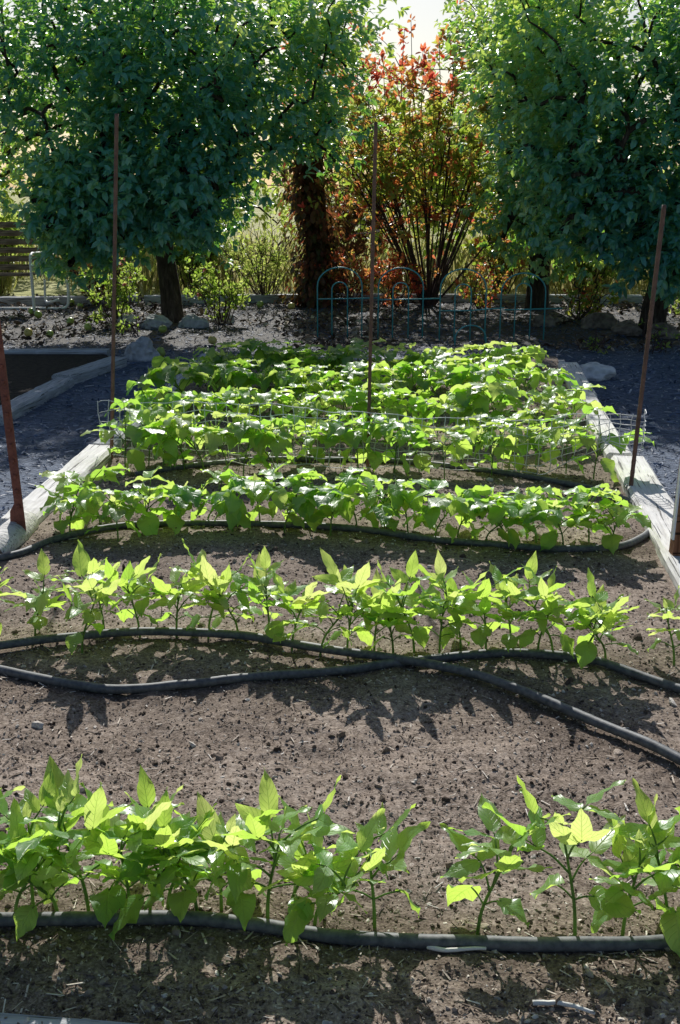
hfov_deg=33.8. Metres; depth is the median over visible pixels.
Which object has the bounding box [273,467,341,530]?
bean plant
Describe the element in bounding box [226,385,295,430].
bean plant
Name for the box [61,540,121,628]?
bean plant
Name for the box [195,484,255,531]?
bean plant
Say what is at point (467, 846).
bean plant
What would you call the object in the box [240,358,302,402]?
bean plant
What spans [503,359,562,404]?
bean plant
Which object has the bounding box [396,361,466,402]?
bean plant
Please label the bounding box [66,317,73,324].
apple
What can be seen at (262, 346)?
bean plant
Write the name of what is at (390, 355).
bean plant
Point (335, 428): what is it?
bean plant
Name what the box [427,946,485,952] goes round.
dry stick
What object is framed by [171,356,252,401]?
bean plant
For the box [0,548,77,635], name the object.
bean plant
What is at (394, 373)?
bean plant
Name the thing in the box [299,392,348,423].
bean plant
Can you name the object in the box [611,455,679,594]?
timber edging
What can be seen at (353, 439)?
bean plant
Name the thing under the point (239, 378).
bean plant
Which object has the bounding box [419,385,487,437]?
bean plant
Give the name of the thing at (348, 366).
bean plant
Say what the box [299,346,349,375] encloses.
bean plant
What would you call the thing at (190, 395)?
bean plant
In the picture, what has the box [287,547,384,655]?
bean plant
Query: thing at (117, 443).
timber edging
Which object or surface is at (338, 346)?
bean plant
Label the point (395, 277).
shrub
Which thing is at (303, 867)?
bean plant
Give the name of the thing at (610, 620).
bean plant
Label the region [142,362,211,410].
bean plant
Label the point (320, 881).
bean plant
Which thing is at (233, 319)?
edging stone
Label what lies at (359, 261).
shrub
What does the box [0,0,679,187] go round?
sky
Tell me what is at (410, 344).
bean plant
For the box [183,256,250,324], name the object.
rose bush
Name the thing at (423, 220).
background tree
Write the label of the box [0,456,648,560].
soaker hose
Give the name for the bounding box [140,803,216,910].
bean plant
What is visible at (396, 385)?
bean plant
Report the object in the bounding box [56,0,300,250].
background tree
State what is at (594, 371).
rock
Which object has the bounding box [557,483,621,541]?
bean plant
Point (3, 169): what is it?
background tree
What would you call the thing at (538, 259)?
tree
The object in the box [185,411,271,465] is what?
bean plant
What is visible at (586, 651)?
bean plant
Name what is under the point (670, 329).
edging stone
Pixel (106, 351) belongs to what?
timber edging
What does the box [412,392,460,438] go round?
bean plant
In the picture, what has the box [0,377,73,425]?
timber edging
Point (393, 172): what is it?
red leaved shrub
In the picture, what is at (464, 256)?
dry grass
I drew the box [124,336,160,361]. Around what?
rock
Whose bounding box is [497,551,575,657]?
bean plant
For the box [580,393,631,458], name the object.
timber edging
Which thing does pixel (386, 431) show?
bean plant
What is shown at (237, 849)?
bean plant
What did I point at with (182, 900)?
bean plant
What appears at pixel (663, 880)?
bean plant
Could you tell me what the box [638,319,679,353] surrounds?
weed
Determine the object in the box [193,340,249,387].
bean plant
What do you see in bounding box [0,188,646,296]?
meadow
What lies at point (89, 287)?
shrub
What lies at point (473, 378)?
bean plant
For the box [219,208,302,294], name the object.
shrub
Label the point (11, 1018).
timber edging
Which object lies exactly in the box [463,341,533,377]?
bean plant
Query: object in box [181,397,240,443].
bean plant
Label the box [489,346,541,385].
bean plant
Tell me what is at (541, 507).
bean plant
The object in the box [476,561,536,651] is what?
bean plant
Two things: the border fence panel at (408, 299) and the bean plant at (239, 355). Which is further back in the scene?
the border fence panel at (408, 299)
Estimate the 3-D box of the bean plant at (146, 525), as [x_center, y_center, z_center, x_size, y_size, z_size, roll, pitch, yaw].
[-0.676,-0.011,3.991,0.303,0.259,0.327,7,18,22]
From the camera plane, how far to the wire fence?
4.89 m
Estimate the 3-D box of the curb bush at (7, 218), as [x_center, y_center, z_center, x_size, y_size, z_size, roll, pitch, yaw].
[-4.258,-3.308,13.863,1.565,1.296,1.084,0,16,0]
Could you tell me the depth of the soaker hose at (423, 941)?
1.85 m
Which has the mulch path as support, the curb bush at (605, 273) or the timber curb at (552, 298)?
the timber curb at (552, 298)
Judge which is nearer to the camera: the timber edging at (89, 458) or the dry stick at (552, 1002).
the dry stick at (552, 1002)
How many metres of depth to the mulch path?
8.88 m
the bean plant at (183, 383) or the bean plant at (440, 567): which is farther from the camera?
the bean plant at (183, 383)
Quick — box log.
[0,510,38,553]
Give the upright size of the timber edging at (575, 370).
0.123 m
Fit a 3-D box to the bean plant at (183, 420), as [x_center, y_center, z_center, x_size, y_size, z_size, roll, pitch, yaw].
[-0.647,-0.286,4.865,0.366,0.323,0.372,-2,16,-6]
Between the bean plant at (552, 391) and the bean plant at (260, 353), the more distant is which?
the bean plant at (260, 353)
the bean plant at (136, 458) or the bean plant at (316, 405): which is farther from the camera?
the bean plant at (316, 405)
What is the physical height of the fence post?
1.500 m
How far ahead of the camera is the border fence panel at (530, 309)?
9.57 m
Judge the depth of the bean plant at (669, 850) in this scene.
1.86 m
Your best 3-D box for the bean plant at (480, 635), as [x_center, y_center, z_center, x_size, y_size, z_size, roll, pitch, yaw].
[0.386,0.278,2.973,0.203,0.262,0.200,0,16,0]
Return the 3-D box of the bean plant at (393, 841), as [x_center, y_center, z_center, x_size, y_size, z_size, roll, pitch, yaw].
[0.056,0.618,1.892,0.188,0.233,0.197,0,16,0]
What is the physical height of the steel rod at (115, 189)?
1.621 m
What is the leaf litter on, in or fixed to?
on the mulch path
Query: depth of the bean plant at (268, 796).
1.82 m
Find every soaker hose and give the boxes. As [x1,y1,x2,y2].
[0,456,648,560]
[0,627,679,764]
[0,648,679,693]
[0,910,669,951]
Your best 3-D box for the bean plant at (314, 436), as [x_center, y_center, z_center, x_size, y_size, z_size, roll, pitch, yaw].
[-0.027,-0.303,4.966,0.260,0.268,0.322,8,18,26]
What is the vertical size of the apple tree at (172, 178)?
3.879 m
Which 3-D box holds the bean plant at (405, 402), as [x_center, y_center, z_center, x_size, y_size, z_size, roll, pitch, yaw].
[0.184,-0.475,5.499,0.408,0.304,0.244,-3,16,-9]
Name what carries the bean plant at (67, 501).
on the garden soil at (520, 992)
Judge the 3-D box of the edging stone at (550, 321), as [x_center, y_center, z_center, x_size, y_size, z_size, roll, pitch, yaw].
[1.948,-1.810,10.568,0.258,0.118,0.155,0,16,0]
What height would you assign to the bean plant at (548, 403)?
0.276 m
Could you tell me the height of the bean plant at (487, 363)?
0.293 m
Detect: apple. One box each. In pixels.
[24,328,32,336]
[34,311,41,317]
[46,330,53,337]
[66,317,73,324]
[84,323,91,330]
[156,347,165,356]
[158,325,166,332]
[208,336,216,343]
[257,301,263,307]
[288,303,294,309]
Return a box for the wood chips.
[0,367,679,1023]
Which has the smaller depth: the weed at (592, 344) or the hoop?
the weed at (592, 344)
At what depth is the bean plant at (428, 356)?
6.75 m
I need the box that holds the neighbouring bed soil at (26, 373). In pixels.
[0,354,108,404]
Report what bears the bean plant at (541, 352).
on the garden soil at (520, 992)
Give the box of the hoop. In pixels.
[454,325,486,345]
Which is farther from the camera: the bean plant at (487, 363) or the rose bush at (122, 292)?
the rose bush at (122, 292)
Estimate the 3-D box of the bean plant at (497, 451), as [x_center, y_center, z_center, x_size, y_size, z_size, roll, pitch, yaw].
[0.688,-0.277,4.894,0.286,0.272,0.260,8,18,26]
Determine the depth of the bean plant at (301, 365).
7.05 m
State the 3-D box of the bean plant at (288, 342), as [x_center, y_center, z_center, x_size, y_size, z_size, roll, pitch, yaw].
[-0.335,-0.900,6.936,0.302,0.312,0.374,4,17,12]
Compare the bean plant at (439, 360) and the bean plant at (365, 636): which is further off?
the bean plant at (439, 360)
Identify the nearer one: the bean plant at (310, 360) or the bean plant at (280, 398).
the bean plant at (280, 398)
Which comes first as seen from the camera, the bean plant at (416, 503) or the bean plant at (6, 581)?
the bean plant at (6, 581)
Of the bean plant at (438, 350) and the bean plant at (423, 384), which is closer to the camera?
the bean plant at (423, 384)
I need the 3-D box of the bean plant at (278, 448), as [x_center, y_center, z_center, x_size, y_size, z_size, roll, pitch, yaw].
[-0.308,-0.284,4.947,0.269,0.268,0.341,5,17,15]
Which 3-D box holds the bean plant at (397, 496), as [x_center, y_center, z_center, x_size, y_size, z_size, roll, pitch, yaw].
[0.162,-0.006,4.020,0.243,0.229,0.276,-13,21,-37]
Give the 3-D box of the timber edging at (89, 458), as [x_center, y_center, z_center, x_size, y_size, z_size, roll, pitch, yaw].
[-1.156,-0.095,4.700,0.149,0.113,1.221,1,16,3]
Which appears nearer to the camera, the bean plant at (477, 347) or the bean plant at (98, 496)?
the bean plant at (98, 496)
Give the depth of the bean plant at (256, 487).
4.07 m
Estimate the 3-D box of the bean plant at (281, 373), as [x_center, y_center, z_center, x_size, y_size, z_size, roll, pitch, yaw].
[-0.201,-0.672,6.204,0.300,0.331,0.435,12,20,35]
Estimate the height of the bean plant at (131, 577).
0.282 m
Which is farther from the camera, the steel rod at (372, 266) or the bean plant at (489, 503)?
the steel rod at (372, 266)
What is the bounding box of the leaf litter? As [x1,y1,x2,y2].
[0,293,679,350]
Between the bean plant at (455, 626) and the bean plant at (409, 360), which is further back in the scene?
the bean plant at (409, 360)
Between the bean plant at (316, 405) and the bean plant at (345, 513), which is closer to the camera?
the bean plant at (345, 513)
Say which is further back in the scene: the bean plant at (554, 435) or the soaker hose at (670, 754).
the bean plant at (554, 435)
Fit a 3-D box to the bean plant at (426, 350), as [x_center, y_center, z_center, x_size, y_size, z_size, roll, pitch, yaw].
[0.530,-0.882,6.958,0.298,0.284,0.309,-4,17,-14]
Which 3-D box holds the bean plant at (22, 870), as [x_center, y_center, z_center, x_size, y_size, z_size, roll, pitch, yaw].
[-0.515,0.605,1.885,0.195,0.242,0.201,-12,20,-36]
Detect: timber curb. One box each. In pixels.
[0,295,138,305]
[144,293,345,304]
[352,293,641,303]
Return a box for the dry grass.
[0,225,648,295]
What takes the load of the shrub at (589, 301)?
on the mulch path
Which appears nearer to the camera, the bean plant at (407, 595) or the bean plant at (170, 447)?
the bean plant at (407, 595)
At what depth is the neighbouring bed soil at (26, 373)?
7.97 m
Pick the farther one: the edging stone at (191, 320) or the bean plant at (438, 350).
the edging stone at (191, 320)
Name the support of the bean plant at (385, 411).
on the garden soil at (520, 992)
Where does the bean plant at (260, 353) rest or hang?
on the garden soil at (520, 992)
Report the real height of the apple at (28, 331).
0.077 m
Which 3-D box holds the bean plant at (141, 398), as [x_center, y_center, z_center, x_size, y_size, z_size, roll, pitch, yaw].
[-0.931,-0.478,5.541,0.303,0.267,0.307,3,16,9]
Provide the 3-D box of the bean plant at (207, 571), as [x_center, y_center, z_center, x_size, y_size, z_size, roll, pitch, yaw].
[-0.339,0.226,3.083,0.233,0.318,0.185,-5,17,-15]
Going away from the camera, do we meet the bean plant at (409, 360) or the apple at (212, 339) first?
the bean plant at (409, 360)
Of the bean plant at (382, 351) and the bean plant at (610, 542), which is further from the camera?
the bean plant at (382, 351)
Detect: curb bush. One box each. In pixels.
[0,201,32,294]
[89,243,145,295]
[173,196,235,294]
[284,176,402,292]
[461,188,531,293]
[552,232,627,293]
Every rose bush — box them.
[75,257,146,323]
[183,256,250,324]
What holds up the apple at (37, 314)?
on the mulch path
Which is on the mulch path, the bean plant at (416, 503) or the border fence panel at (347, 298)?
the border fence panel at (347, 298)
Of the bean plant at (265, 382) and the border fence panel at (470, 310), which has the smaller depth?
the bean plant at (265, 382)
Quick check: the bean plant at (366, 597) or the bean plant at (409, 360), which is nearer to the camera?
the bean plant at (366, 597)
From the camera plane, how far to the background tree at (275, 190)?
16.02 m
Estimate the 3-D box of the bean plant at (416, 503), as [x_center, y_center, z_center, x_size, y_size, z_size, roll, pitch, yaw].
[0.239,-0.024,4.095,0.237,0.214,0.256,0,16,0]
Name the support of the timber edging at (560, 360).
on the mulch path
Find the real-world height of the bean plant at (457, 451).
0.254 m
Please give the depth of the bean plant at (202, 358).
6.81 m
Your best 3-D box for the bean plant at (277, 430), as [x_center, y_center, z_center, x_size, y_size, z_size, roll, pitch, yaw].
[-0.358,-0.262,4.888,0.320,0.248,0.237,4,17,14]
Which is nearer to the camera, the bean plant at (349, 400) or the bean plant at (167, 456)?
the bean plant at (167, 456)
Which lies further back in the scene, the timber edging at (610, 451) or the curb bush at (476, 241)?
the curb bush at (476, 241)
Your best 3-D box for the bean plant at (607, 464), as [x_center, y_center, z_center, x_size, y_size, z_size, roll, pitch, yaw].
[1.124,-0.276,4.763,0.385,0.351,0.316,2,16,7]
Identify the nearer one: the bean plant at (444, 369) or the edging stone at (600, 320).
the bean plant at (444, 369)
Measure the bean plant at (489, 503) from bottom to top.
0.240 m
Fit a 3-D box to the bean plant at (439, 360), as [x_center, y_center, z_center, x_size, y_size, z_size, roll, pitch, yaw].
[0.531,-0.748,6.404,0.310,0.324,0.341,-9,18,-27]
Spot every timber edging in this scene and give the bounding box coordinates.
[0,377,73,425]
[0,444,115,525]
[0,1013,136,1023]
[4,348,109,356]
[51,356,126,384]
[92,397,154,447]
[165,353,205,392]
[223,355,564,361]
[558,362,596,395]
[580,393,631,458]
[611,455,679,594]
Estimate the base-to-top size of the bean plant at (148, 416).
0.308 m
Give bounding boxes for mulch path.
[0,296,679,517]
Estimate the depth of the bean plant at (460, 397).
5.48 m
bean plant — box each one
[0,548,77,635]
[0,567,14,633]
[0,754,136,910]
[0,769,97,906]
[0,786,24,866]
[0,797,105,940]
[0,803,87,911]
[34,481,97,533]
[39,463,129,524]
[51,541,125,653]
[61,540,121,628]
[67,782,193,906]
[72,487,150,541]
[74,765,184,926]
[80,398,172,470]
[92,787,213,940]
[97,553,174,637]
[102,466,201,535]
[114,387,169,420]
[116,379,169,424]
[117,400,201,468]
[121,791,216,922]
[135,421,191,466]
[137,356,199,398]
[140,426,203,470]
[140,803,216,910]
[141,386,208,438]
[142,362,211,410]
[144,481,212,534]
[144,562,207,637]
[150,412,226,469]
[160,387,235,426]
[160,791,282,930]
[169,538,253,638]
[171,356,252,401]
[173,810,286,910]
[175,361,226,400]
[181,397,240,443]
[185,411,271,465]
[189,581,270,630]
[190,469,254,526]
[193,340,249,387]
[193,769,355,918]
[194,349,233,388]
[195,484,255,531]
[197,416,291,474]
[202,337,257,370]
[203,387,270,428]
[205,359,262,407]
[215,460,290,520]
[220,423,299,466]
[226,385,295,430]
[228,415,305,464]
[230,546,309,643]
[231,358,303,404]
[236,338,280,371]
[240,340,301,384]
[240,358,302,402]
[254,383,315,416]
[254,470,323,532]
[258,795,372,920]
[261,366,312,409]
[264,344,324,376]
[264,364,332,412]
[265,339,311,367]
[266,569,332,650]
[268,805,385,946]
[271,390,332,436]
[272,350,309,369]
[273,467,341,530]
[277,373,339,417]
[278,411,349,464]
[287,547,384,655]
[294,344,345,380]
[294,466,378,535]
[296,364,347,405]
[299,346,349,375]
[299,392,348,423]
[302,409,366,467]
[302,412,395,467]
[311,343,367,383]
[312,565,380,648]
[318,384,391,427]
[320,366,367,409]
[322,471,387,527]
[325,802,429,928]
[328,414,394,471]
[334,359,389,406]
[335,378,398,425]
[336,383,418,438]
[338,568,404,650]
[343,367,409,412]
[348,337,386,375]
[349,482,421,530]
[357,348,412,387]
[357,364,422,398]
[358,588,428,652]
[359,347,391,389]
[363,411,429,475]
[365,393,434,430]
[367,549,444,652]
[374,477,435,531]
[377,396,438,431]
[379,345,427,376]
[381,416,450,473]
[394,360,446,398]
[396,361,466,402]
[397,342,438,377]
[402,346,439,377]
[402,478,492,543]
[403,353,469,394]
[405,348,465,392]
[408,427,477,478]
[411,576,491,653]
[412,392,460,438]
[418,550,488,649]
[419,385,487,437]
[426,346,459,377]
[428,368,469,402]
[435,487,498,539]
[440,793,570,934]
[442,357,497,397]
[445,344,497,378]
[446,359,521,401]
[446,376,520,431]
[446,382,533,432]
[446,412,511,468]
[448,566,523,648]
[452,359,522,406]
[459,345,501,365]
[460,381,516,432]
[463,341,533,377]
[465,484,537,549]
[466,494,533,545]
[471,415,537,475]
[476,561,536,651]
[482,775,640,935]
[484,412,548,471]
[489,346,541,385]
[497,485,567,542]
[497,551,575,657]
[501,345,549,381]
[502,396,572,432]
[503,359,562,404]
[508,364,578,409]
[510,408,570,467]
[511,565,594,651]
[519,490,613,550]
[522,383,605,436]
[533,417,596,473]
[543,385,602,434]
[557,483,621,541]
[560,405,653,481]
[560,594,638,658]
[565,568,639,668]
[572,498,652,554]
[587,813,679,935]
[606,778,679,956]
[644,585,679,664]
[667,806,679,881]
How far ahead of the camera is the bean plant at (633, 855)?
1.85 m
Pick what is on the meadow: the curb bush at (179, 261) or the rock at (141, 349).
the curb bush at (179, 261)
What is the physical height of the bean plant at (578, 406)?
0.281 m
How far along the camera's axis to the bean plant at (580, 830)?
1.83 m
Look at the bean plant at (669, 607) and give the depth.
2.94 m
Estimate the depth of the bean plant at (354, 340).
7.05 m
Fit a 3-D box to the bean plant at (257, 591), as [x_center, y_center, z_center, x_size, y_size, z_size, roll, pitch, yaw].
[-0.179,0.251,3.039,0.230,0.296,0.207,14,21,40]
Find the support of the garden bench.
on the mulch path
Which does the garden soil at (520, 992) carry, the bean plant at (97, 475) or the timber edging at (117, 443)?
the bean plant at (97, 475)
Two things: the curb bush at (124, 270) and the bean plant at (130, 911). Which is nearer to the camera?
the bean plant at (130, 911)
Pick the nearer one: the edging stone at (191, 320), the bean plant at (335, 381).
the bean plant at (335, 381)
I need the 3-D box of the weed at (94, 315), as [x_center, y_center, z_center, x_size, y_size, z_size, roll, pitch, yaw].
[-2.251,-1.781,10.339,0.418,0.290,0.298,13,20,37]
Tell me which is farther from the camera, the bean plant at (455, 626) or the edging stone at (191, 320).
the edging stone at (191, 320)
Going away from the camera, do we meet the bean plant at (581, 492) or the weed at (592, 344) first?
the bean plant at (581, 492)
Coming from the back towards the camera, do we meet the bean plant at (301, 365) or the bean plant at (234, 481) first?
the bean plant at (301, 365)
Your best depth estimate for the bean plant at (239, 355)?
6.84 m
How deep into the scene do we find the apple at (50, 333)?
9.66 m
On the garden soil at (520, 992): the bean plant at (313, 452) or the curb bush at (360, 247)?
the bean plant at (313, 452)
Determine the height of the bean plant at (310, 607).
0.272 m
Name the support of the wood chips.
on the garden soil at (520, 992)
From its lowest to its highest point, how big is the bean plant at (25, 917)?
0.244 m
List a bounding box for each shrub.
[55,251,134,305]
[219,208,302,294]
[277,0,538,305]
[314,248,382,304]
[364,251,440,308]
[452,258,508,308]
[554,271,622,319]
[668,290,679,313]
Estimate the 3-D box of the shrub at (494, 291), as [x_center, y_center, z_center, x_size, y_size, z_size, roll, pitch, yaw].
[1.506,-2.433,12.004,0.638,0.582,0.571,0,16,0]
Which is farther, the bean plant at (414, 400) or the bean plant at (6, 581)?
the bean plant at (414, 400)
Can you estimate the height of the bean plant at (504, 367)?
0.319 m
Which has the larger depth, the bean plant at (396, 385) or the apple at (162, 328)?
the apple at (162, 328)
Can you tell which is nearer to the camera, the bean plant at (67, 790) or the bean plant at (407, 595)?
the bean plant at (67, 790)
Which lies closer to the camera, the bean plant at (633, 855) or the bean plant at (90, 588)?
the bean plant at (633, 855)
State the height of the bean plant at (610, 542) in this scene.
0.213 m
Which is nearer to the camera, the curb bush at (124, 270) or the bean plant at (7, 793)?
the bean plant at (7, 793)
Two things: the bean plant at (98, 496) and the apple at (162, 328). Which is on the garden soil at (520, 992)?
the bean plant at (98, 496)
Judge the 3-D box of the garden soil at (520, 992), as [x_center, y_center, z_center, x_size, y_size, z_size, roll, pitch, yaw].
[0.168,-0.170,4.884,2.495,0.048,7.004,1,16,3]
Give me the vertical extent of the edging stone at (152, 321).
0.136 m
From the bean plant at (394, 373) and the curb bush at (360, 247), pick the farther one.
the curb bush at (360, 247)
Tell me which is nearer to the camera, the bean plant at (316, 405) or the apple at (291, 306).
the bean plant at (316, 405)
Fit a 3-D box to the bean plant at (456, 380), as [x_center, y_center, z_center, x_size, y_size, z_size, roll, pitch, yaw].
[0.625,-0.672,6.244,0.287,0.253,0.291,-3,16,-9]
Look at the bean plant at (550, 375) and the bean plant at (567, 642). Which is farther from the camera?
the bean plant at (550, 375)
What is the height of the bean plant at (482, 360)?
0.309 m
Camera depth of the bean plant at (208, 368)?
6.23 m
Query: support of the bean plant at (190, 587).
on the garden soil at (520, 992)
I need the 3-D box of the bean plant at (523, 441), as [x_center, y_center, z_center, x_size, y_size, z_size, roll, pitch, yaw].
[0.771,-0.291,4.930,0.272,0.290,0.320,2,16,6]
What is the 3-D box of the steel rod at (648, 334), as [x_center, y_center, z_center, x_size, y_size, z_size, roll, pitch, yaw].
[1.203,-0.562,4.417,0.073,1.256,0.023,-2,16,-7]
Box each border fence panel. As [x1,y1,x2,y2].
[317,267,379,336]
[377,267,439,338]
[438,268,503,340]
[499,272,562,339]
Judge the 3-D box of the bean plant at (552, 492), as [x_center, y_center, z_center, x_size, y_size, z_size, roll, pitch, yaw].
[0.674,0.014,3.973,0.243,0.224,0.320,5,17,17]
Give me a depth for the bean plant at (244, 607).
3.05 m
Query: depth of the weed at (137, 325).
9.86 m
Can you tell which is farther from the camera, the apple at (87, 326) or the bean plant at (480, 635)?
the apple at (87, 326)
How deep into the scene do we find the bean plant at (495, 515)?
3.79 m
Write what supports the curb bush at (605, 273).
on the meadow
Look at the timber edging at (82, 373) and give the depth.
7.69 m
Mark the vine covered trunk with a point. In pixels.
(316, 234)
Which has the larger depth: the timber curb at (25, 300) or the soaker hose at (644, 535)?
the timber curb at (25, 300)
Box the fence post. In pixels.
[0,321,25,530]
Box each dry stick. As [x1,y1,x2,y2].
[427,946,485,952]
[532,1000,595,1014]
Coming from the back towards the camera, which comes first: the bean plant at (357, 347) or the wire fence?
the bean plant at (357, 347)
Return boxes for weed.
[77,305,118,329]
[116,316,143,336]
[575,328,610,354]
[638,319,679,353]
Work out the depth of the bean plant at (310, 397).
5.48 m
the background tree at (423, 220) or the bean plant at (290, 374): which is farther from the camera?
the background tree at (423, 220)
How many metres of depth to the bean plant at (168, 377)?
6.17 m
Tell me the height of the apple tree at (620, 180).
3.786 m
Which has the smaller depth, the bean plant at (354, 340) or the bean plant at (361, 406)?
the bean plant at (361, 406)
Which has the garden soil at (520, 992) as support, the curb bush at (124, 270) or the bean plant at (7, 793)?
the bean plant at (7, 793)
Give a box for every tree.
[0,0,410,322]
[0,9,86,253]
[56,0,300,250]
[212,23,508,265]
[386,32,669,250]
[434,0,648,308]
[440,0,679,335]
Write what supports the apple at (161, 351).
on the mulch path
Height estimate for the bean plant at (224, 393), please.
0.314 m
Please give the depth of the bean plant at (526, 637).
2.90 m
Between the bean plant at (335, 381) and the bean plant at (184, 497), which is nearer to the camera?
the bean plant at (184, 497)
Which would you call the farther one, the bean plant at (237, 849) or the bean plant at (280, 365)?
the bean plant at (280, 365)
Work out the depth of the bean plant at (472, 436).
4.84 m
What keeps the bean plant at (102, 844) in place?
on the garden soil at (520, 992)
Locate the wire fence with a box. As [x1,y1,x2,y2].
[97,399,646,474]
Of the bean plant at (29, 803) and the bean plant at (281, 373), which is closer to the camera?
the bean plant at (29, 803)
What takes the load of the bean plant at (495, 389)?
on the garden soil at (520, 992)
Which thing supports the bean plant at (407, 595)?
on the garden soil at (520, 992)
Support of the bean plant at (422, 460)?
on the garden soil at (520, 992)
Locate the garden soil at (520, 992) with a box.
[0,356,679,1023]
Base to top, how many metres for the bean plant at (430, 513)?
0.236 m
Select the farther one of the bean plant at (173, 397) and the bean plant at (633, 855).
the bean plant at (173, 397)
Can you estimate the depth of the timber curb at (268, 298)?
12.60 m
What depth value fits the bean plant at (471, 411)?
5.41 m
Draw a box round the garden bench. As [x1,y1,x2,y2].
[0,222,69,312]
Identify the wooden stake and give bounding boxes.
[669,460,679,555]
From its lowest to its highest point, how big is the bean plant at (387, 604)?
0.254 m
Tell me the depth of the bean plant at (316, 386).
6.05 m
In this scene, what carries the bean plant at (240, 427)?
on the garden soil at (520, 992)
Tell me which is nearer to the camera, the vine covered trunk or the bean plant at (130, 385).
the bean plant at (130, 385)
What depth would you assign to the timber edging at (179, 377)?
7.13 m
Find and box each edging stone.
[117,314,135,324]
[139,314,171,328]
[178,314,208,327]
[210,312,234,323]
[533,315,559,326]
[581,312,616,328]
[611,320,644,335]
[644,322,679,338]
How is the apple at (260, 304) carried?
on the mulch path
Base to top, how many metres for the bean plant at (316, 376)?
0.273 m
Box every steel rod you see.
[110,114,118,458]
[366,122,377,466]
[629,205,666,485]
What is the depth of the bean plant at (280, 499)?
3.96 m
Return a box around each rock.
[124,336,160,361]
[580,362,615,380]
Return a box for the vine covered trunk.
[264,78,359,308]
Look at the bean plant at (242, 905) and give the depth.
1.85 m
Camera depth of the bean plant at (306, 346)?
6.95 m
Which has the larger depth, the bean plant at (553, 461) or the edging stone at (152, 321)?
the edging stone at (152, 321)
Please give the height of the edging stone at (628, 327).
0.144 m
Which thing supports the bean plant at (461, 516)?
on the garden soil at (520, 992)
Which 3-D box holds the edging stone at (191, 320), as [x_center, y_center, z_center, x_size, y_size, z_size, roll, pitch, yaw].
[-1.374,-1.793,10.491,0.298,0.130,0.161,0,16,0]
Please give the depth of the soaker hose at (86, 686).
2.84 m
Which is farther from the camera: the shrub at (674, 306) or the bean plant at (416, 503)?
the shrub at (674, 306)
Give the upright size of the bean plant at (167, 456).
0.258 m
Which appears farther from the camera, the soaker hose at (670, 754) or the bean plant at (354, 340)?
the bean plant at (354, 340)
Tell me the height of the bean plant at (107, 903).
0.257 m

